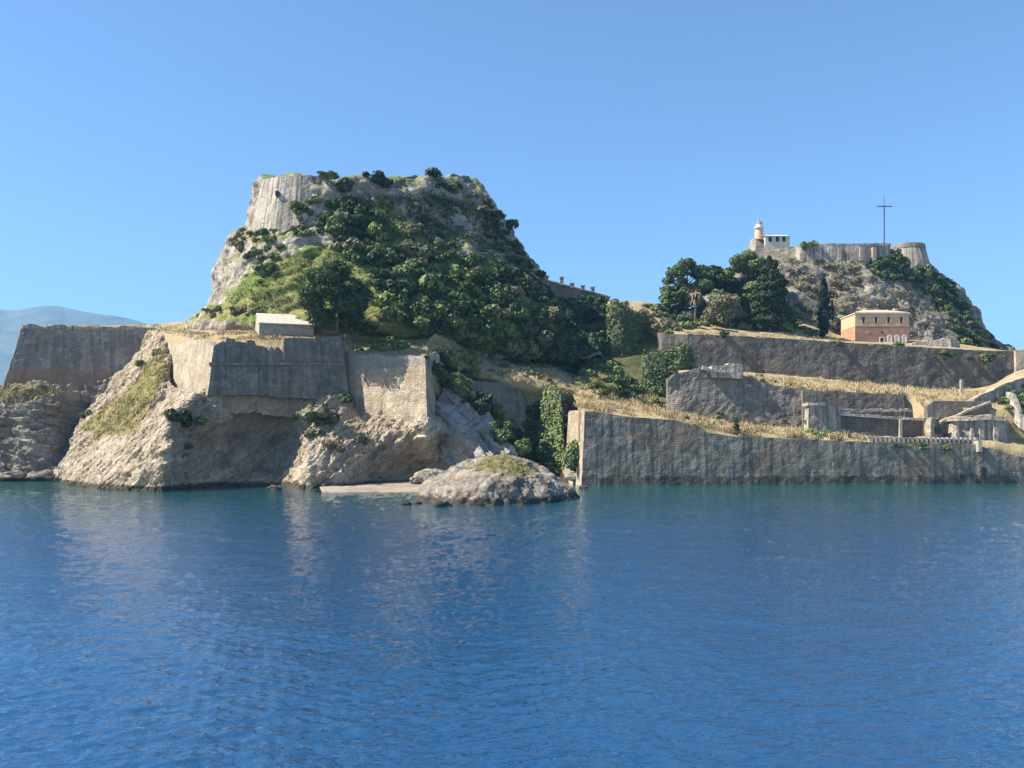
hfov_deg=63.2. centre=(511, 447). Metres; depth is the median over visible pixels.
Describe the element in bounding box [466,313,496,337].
shrub
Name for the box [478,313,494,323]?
shrub
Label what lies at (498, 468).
dry grass
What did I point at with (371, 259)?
shrub
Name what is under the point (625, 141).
sky
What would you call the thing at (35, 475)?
boulder
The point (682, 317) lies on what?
shrub
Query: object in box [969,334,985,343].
shrub
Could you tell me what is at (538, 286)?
shrub
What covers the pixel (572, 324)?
shrub
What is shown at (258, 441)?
promontory cliff
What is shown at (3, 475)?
boulder
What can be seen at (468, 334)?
shrub
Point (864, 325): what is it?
house
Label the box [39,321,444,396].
plateau ground
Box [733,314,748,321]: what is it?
shrub
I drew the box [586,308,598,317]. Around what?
shrub
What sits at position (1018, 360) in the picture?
wall pier
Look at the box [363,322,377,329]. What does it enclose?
shrub
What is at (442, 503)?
boulder
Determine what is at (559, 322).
shrub
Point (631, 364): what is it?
valley slope
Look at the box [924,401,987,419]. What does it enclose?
terrace wall
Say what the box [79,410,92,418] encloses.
shrub
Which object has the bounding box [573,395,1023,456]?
terrace ground
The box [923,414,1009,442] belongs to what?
casemate
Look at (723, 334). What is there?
shrub
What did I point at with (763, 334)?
dry grass
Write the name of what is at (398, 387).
bastion
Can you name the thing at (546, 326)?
shrub
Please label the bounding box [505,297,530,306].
shrub
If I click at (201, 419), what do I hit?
shrub
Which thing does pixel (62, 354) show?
bastion
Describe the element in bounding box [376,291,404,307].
shrub
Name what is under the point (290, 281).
scrub cover
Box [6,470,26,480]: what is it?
boulder
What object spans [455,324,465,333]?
shrub
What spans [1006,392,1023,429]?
stair wall
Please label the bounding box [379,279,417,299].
shrub
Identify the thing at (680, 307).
pine tree
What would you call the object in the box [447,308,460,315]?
shrub
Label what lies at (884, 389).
dry grass
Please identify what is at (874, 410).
path kerb
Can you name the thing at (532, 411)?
shrub
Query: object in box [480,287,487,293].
shrub
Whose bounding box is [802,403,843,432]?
tower
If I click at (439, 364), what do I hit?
shrub
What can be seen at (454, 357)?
shrub
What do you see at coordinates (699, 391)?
terrace wall
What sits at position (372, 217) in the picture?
shrub
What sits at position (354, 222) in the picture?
shrub
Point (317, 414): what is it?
shrub
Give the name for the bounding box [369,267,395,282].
shrub
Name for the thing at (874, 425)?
terrace wall
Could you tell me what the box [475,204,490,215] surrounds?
shrub
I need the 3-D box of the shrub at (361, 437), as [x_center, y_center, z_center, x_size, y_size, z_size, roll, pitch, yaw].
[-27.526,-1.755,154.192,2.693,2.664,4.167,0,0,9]
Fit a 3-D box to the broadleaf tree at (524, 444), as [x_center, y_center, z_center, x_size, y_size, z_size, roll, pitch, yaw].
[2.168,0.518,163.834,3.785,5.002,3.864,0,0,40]
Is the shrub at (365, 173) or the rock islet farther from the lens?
the shrub at (365, 173)
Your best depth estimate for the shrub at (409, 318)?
171.37 m
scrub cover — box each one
[225,249,380,310]
[328,189,598,376]
[765,257,994,348]
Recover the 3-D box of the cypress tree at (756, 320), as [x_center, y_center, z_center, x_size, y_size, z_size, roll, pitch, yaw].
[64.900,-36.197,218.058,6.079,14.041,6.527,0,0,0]
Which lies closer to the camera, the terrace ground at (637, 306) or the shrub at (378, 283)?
the shrub at (378, 283)
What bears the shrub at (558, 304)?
on the castle hill at (232, 270)
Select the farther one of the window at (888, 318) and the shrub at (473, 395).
the window at (888, 318)
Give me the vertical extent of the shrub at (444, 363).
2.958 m
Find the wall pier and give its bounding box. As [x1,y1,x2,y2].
[1014,349,1023,371]
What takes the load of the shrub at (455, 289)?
on the castle hill at (232, 270)
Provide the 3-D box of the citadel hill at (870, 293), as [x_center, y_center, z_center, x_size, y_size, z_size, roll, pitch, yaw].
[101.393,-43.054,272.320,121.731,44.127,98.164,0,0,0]
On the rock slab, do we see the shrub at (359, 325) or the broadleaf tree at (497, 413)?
the broadleaf tree at (497, 413)
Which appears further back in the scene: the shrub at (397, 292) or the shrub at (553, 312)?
the shrub at (553, 312)
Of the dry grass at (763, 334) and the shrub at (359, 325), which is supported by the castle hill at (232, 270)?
the shrub at (359, 325)
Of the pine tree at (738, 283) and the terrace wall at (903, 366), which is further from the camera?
the pine tree at (738, 283)
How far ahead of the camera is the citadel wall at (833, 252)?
246.52 m
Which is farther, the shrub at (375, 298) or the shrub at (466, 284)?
the shrub at (466, 284)
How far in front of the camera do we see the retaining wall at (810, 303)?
236.09 m
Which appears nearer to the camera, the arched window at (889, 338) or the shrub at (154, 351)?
the shrub at (154, 351)
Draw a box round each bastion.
[2,324,149,389]
[168,331,350,423]
[346,350,437,422]
[890,242,929,268]
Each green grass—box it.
[83,348,170,437]
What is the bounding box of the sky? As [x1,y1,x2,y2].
[0,0,1023,349]
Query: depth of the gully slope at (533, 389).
179.11 m
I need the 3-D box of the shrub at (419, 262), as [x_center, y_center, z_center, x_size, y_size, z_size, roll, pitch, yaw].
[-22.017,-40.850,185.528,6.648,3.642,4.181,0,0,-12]
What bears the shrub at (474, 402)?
on the rock slab
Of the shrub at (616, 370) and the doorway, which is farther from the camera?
the shrub at (616, 370)
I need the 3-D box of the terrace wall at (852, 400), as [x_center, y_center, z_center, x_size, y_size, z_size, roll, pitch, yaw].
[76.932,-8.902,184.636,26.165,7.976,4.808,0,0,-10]
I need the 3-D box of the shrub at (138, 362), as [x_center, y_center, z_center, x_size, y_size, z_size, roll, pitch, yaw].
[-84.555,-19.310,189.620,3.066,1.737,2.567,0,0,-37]
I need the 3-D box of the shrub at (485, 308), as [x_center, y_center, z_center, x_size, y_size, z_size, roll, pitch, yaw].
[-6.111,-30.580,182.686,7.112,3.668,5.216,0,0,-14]
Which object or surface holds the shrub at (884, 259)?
on the citadel hill at (870, 293)
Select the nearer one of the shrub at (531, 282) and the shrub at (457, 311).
the shrub at (457, 311)
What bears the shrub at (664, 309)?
on the terrace ground at (637, 306)
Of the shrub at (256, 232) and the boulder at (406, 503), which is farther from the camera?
the shrub at (256, 232)
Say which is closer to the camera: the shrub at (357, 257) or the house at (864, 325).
the shrub at (357, 257)
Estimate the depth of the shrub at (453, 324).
176.35 m
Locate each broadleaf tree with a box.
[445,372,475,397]
[490,403,506,427]
[497,420,514,438]
[514,438,531,457]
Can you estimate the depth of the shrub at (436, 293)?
179.05 m
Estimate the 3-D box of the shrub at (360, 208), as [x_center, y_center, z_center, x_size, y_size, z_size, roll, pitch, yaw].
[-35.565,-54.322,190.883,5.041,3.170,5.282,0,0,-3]
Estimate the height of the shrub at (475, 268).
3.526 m
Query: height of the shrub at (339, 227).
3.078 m
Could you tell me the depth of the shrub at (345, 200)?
190.18 m
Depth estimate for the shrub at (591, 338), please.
200.40 m
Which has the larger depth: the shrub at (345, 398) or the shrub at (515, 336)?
the shrub at (515, 336)
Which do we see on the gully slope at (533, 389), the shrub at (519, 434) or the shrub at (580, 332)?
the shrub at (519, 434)
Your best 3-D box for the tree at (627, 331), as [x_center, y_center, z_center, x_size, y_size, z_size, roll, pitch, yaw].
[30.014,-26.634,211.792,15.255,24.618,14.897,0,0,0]
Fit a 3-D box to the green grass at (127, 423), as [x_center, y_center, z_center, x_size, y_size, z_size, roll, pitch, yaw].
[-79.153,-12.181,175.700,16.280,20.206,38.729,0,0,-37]
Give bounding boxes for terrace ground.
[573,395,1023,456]
[608,300,1005,350]
[678,369,1023,438]
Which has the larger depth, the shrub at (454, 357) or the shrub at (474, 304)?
the shrub at (474, 304)
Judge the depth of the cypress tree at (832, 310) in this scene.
233.70 m
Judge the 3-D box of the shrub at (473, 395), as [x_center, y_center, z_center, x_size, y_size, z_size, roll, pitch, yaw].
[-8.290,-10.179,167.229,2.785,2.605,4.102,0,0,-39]
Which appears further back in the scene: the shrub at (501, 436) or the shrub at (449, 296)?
the shrub at (449, 296)
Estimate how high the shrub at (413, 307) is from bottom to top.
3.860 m
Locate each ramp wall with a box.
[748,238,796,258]
[940,401,990,436]
[968,375,1023,401]
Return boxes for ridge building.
[545,275,609,301]
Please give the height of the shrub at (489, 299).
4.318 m
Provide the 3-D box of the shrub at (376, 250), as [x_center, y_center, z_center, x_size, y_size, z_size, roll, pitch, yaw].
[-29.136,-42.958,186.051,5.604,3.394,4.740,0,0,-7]
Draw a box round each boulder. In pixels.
[0,472,11,480]
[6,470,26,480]
[28,471,42,479]
[39,469,53,477]
[267,485,281,489]
[399,501,411,504]
[409,477,420,483]
[413,469,431,483]
[429,468,446,476]
[432,500,452,506]
[564,472,575,481]
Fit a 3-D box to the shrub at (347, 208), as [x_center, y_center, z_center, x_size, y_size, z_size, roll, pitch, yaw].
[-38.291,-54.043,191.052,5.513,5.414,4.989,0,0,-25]
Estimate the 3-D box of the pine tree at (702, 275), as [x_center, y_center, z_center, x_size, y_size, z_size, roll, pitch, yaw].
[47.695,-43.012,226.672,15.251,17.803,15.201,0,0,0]
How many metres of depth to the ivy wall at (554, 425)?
172.58 m
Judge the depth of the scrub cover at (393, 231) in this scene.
194.83 m
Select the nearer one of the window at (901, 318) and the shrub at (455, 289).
the shrub at (455, 289)
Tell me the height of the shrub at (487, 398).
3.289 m
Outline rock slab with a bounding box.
[435,386,517,470]
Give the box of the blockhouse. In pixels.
[702,363,743,378]
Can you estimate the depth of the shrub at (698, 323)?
212.52 m
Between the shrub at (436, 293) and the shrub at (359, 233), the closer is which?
the shrub at (436, 293)
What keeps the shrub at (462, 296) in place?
on the castle hill at (232, 270)
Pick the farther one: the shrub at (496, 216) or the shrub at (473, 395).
the shrub at (496, 216)
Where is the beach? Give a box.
[320,481,420,492]
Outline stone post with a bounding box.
[960,380,962,392]
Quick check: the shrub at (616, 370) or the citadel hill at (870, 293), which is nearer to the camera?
the shrub at (616, 370)
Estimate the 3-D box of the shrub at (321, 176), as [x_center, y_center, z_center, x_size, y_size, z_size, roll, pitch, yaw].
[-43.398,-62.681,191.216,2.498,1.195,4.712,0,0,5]
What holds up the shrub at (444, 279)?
on the castle hill at (232, 270)
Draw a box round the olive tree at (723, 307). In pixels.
[702,288,743,326]
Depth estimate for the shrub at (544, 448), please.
171.73 m
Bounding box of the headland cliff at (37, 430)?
[0,377,111,480]
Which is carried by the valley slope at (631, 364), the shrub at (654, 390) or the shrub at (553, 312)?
the shrub at (654, 390)
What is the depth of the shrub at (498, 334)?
182.24 m
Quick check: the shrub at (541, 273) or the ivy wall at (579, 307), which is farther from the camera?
the ivy wall at (579, 307)
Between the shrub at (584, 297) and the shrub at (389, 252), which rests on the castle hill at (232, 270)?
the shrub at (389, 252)
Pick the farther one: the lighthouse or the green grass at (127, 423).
the lighthouse
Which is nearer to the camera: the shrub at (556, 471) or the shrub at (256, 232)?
the shrub at (556, 471)
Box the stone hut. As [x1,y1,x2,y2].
[255,313,314,335]
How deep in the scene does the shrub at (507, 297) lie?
188.87 m
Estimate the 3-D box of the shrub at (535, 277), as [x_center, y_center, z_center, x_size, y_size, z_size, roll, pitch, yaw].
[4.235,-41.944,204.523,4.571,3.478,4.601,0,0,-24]
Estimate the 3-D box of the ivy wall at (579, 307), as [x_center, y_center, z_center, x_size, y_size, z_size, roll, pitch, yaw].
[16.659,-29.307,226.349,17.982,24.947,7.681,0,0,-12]
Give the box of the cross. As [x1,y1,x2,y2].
[877,206,891,245]
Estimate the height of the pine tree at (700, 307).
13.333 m
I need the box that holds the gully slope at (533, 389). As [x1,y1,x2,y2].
[427,333,599,482]
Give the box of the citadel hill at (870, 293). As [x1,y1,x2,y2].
[704,246,1015,350]
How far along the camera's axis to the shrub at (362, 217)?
189.14 m
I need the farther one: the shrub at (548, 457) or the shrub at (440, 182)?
the shrub at (440, 182)
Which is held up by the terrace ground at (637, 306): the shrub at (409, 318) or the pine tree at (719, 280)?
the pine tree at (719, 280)
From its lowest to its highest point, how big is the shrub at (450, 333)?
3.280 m
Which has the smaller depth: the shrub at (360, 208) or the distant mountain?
the shrub at (360, 208)
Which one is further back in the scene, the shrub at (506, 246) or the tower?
the shrub at (506, 246)
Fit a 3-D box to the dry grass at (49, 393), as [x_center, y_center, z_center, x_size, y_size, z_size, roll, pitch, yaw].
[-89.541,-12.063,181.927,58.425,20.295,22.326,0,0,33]
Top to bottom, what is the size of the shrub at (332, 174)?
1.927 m
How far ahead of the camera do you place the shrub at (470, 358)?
175.55 m
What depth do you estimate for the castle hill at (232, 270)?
190.64 m
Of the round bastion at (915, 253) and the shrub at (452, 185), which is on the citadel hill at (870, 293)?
the round bastion at (915, 253)
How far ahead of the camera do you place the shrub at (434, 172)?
201.74 m
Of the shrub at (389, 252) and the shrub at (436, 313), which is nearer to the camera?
the shrub at (436, 313)
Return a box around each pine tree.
[298,259,374,332]
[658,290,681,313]
[659,258,714,311]
[668,286,689,311]
[688,284,714,313]
[697,265,732,304]
[720,249,764,311]
[721,267,744,307]
[746,257,765,309]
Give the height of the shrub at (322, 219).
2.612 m
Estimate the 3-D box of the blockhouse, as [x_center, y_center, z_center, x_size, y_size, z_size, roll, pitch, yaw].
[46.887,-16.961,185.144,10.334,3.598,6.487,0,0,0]
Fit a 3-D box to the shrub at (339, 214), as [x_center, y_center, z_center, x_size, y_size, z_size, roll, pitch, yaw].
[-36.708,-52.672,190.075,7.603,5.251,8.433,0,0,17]
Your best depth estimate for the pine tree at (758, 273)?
236.42 m
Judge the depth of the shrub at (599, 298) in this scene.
229.79 m
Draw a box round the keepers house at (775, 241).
[763,235,789,249]
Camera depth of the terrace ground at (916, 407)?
185.12 m
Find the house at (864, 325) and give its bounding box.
[840,308,909,342]
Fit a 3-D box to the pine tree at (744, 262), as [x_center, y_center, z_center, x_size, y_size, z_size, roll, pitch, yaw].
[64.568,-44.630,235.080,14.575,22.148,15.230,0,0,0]
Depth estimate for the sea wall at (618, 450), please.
160.04 m
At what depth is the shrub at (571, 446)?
160.15 m
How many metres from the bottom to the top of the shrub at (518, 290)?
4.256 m
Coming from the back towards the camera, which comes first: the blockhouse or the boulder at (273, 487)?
the blockhouse
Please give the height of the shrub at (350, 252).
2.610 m
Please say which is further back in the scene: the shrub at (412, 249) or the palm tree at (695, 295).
the palm tree at (695, 295)
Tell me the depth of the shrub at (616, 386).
184.49 m
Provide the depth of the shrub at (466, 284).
183.84 m
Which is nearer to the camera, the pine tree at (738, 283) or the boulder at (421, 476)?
the boulder at (421, 476)
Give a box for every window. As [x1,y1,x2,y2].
[861,316,865,322]
[879,337,884,341]
[886,316,890,322]
[887,335,891,341]
[895,335,899,341]
[899,316,903,322]
[902,334,906,341]
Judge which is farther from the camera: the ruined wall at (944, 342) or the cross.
the cross
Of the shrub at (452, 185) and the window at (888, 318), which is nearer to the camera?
the shrub at (452, 185)
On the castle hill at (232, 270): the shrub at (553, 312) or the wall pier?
the shrub at (553, 312)
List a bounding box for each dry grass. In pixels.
[0,350,166,435]
[421,336,665,405]
[456,456,532,475]
[675,330,851,341]
[747,373,909,393]
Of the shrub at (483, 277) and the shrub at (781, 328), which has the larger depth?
the shrub at (781, 328)
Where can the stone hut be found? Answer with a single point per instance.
(271, 324)
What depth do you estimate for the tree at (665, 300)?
223.05 m
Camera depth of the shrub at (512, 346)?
185.32 m
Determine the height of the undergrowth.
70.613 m
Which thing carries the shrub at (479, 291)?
on the castle hill at (232, 270)
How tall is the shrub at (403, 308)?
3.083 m
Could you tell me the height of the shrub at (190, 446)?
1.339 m
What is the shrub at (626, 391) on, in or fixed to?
on the valley slope at (631, 364)
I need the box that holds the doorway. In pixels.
[981,467,986,474]
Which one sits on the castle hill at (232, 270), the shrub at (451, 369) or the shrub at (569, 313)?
the shrub at (569, 313)
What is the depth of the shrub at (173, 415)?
140.97 m
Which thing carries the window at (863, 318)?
in the house at (864, 325)
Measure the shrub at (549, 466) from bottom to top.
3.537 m
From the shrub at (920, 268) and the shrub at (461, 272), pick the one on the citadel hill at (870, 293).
the shrub at (920, 268)
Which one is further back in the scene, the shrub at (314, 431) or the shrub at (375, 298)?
the shrub at (375, 298)
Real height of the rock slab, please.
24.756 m
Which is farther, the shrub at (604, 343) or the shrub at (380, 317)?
the shrub at (604, 343)
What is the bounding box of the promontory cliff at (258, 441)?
[52,327,445,491]
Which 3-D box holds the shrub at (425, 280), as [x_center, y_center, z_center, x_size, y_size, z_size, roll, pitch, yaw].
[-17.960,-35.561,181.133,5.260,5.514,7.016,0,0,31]
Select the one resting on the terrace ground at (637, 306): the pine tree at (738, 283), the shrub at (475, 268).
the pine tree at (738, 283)
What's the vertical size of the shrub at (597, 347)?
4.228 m
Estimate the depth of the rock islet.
106.45 m
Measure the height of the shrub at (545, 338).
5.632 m
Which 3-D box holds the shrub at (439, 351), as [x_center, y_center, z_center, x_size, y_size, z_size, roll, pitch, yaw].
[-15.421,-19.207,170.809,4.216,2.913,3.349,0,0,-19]
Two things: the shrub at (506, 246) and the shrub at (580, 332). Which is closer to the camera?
the shrub at (580, 332)
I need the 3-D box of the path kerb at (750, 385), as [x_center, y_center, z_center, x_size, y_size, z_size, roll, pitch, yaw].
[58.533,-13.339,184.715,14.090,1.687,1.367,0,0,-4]
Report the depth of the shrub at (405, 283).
177.84 m
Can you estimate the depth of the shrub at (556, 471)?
166.12 m
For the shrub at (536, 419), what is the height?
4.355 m
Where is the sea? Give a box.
[0,481,1023,767]
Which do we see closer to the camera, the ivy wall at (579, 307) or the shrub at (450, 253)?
the shrub at (450, 253)
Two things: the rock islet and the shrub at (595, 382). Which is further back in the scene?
the shrub at (595, 382)
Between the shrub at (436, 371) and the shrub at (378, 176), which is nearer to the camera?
the shrub at (436, 371)
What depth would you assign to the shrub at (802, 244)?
245.99 m
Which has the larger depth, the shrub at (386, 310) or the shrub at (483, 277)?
the shrub at (483, 277)
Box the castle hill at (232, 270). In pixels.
[184,171,604,360]
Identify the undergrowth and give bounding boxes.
[196,181,1023,463]
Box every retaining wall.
[471,381,527,432]
[789,300,817,310]
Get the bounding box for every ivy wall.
[536,385,568,469]
[557,297,604,315]
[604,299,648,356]
[641,342,696,393]
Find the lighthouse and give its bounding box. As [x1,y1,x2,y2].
[754,221,764,238]
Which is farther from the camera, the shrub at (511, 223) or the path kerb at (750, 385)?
the shrub at (511, 223)
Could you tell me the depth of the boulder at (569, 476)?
160.06 m
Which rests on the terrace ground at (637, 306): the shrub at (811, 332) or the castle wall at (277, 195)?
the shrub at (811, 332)
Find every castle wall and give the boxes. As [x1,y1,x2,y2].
[253,175,331,236]
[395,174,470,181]
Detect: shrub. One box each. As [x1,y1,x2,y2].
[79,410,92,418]
[134,360,144,365]
[151,347,160,355]
[163,408,187,422]
[176,407,193,428]
[185,443,193,449]
[195,416,210,424]
[252,228,262,235]
[296,403,339,424]
[304,426,326,437]
[316,215,330,224]
[317,171,328,179]
[322,223,344,235]
[323,438,346,452]
[324,170,340,179]
[324,213,342,224]
[328,237,363,252]
[332,221,354,232]
[333,209,365,225]
[335,180,352,194]
[335,203,353,213]
[338,195,363,210]
[338,392,352,403]
[340,249,356,258]
[341,176,355,184]
[341,212,351,225]
[345,322,364,330]
[346,199,368,210]
[348,252,369,265]
[350,214,368,229]
[353,207,384,226]
[354,204,366,213]
[354,229,365,240]
[355,432,370,444]
[357,212,368,226]
[362,171,370,176]
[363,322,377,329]
[365,208,387,219]
[365,250,387,268]
[367,221,389,240]
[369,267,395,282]
[370,247,392,257]
[371,170,392,187]
[371,278,386,288]
[372,207,381,216]
[373,287,408,306]
[374,294,388,306]
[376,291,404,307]
[376,310,396,321]
[378,246,400,263]
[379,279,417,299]
[381,306,408,321]
[386,244,400,251]
[386,256,404,264]
[389,262,423,277]
[392,278,411,287]
[394,303,409,312]
[396,273,414,281]
[398,257,427,267]
[400,239,433,260]
[403,316,429,329]
[404,316,413,325]
[406,301,420,313]
[408,311,419,319]
[414,269,427,276]
[414,298,434,312]
[418,273,443,291]
[420,303,447,322]
[421,328,443,335]
[422,286,435,300]
[425,167,442,177]
[428,317,451,332]
[429,288,443,301]
[432,178,448,189]
[432,347,445,356]
[432,365,443,377]
[433,361,443,367]
[437,274,453,284]
[437,291,457,301]
[437,300,454,316]
[440,349,451,360]
[441,249,458,259]
[441,359,454,369]
[444,328,458,339]
[445,315,460,327]
[445,350,463,366]
[445,365,457,373]
[446,299,476,317]
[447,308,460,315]
[447,312,459,321]
[448,287,460,292]
[449,181,457,193]
[449,264,476,281]
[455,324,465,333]
[456,292,468,300]
[457,279,476,295]
[457,285,467,294]
[459,330,477,338]
[460,352,480,367]
[460,396,480,408]
[461,364,475,379]
[462,252,480,267]
[463,338,482,348]
[464,287,481,296]
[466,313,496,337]
[468,265,482,270]
[468,391,476,398]
[470,300,480,307]
[472,301,496,315]
[472,399,489,415]
[474,269,492,286]
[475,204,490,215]
[475,391,493,404]
[478,293,485,301]
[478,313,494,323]
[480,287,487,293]
[482,220,493,227]
[482,293,499,305]
[485,282,525,298]
[485,428,512,443]
[488,289,506,299]
[490,263,518,285]
[490,304,512,319]
[490,329,504,339]
[492,214,501,220]
[494,293,513,308]
[501,286,512,294]
[501,302,530,322]
[502,244,512,252]
[502,321,515,337]
[502,338,524,359]
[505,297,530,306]
[506,219,518,230]
[506,331,519,342]
[507,429,523,442]
[510,345,523,357]
[512,309,525,323]
[512,420,521,430]
[515,353,531,362]
[516,433,530,441]
[518,255,529,261]
[522,271,539,281]
[522,419,537,427]
[523,275,536,287]
[524,404,540,417]
[524,449,540,460]
[526,344,541,358]
[528,436,546,452]
[529,312,545,324]
[530,415,543,427]
[532,329,554,346]
[533,428,543,434]
[533,453,551,462]
[534,269,546,278]
[534,282,547,292]
[536,306,547,316]
[536,440,550,453]
[538,322,552,332]
[539,462,553,471]
[541,305,564,323]
[543,451,550,460]
[551,459,560,467]
[552,467,562,476]
[553,302,564,309]
[554,314,565,327]
[556,296,575,307]
[563,439,578,457]
[564,308,573,321]
[564,446,579,471]
[566,319,582,331]
[571,333,582,344]
[572,314,595,322]
[577,294,594,304]
[577,330,588,339]
[577,341,602,354]
[585,332,598,346]
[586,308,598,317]
[586,377,601,389]
[587,329,606,337]
[591,294,606,304]
[592,326,606,334]
[598,299,610,313]
[598,336,610,348]
[607,383,624,391]
[609,375,628,387]
[611,365,624,374]
[618,387,637,395]
[629,383,646,392]
[649,386,665,395]
[655,303,668,311]
[660,321,679,329]
[677,314,687,320]
[686,319,703,327]
[700,314,713,321]
[719,331,729,338]
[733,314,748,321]
[737,316,749,323]
[738,322,752,330]
[772,323,786,330]
[779,321,794,331]
[800,241,807,249]
[802,327,819,337]
[806,240,818,247]
[835,340,843,347]
[873,255,891,269]
[889,251,903,262]
[892,261,906,269]
[892,341,904,345]
[911,264,923,271]
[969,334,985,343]
[971,319,979,328]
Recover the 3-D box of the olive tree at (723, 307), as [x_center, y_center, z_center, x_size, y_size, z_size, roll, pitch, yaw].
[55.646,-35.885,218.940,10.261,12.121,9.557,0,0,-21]
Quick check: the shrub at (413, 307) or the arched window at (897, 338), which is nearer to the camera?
the shrub at (413, 307)
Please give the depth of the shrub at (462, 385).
166.43 m
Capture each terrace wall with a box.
[657,332,1013,388]
[666,368,803,427]
[800,390,905,425]
[840,413,925,436]
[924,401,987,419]
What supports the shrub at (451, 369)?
on the gully slope at (533, 389)
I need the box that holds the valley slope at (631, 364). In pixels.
[571,314,665,410]
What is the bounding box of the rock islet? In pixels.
[417,454,579,505]
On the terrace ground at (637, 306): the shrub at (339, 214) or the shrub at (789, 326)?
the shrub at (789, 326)
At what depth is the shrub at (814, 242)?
245.80 m
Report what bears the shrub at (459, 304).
on the castle hill at (232, 270)
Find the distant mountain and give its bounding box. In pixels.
[0,306,146,385]
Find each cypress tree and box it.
[733,418,739,434]
[748,288,765,330]
[750,255,789,331]
[782,305,796,330]
[816,273,832,336]
[830,301,834,322]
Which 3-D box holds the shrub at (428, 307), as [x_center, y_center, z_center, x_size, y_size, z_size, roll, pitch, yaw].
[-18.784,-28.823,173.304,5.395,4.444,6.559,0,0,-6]
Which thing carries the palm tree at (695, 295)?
on the terrace ground at (637, 306)
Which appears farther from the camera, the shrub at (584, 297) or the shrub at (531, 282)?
the shrub at (584, 297)
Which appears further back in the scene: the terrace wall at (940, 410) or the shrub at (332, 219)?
the shrub at (332, 219)
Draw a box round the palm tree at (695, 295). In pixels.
[687,287,704,328]
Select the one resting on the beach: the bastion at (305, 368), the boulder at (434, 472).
the boulder at (434, 472)
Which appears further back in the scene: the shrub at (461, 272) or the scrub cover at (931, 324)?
the scrub cover at (931, 324)
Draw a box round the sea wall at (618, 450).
[565,410,1023,484]
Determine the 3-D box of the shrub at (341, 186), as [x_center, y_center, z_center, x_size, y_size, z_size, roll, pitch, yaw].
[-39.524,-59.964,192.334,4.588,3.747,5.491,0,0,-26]
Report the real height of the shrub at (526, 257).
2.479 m
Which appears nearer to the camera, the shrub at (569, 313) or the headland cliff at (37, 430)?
the headland cliff at (37, 430)
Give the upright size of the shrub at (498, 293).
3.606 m
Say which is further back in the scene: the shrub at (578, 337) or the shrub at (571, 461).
the shrub at (578, 337)
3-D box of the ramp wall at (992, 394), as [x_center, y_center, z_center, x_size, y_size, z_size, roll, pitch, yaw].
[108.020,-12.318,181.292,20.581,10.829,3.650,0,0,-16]
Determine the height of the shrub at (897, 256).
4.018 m
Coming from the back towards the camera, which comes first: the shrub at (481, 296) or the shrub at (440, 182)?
the shrub at (440, 182)
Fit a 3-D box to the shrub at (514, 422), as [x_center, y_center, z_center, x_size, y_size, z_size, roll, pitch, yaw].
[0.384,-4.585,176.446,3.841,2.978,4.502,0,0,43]
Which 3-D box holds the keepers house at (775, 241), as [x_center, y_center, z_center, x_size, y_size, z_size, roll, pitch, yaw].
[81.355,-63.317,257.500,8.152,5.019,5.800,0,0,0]
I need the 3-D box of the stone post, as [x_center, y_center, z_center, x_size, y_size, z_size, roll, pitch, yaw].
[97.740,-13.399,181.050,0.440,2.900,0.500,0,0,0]
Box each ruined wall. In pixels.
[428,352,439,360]
[909,338,959,347]
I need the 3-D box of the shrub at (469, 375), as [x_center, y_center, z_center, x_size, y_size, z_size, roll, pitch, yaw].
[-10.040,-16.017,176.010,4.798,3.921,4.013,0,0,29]
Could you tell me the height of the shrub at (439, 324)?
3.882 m
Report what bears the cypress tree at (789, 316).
on the terrace ground at (637, 306)
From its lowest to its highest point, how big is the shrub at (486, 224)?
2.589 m
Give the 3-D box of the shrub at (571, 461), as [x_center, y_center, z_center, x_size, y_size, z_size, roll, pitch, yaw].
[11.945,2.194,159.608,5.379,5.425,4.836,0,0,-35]
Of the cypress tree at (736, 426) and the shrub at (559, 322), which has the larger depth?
the shrub at (559, 322)
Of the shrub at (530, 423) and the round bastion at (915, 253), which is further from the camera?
the round bastion at (915, 253)
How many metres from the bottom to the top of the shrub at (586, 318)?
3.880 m
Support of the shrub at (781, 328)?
on the terrace ground at (637, 306)
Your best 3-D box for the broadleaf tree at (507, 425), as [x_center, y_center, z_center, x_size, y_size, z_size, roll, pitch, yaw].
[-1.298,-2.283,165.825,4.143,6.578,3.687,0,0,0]
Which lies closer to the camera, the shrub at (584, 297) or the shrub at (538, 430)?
the shrub at (538, 430)
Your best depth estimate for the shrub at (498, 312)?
184.74 m
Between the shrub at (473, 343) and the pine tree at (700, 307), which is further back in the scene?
the pine tree at (700, 307)
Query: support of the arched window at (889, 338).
in the house at (864, 325)
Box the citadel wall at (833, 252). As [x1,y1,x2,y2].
[795,243,890,266]
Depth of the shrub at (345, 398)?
159.86 m
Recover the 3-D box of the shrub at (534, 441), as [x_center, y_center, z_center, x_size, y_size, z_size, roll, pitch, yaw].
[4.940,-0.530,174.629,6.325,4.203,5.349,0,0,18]
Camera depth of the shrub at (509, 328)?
184.25 m
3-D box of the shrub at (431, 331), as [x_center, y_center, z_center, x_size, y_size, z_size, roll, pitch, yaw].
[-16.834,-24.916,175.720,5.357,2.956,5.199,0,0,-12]
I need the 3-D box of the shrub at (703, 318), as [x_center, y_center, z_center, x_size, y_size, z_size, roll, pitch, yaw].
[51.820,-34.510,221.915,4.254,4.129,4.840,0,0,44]
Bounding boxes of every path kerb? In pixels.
[745,384,807,389]
[844,408,910,412]

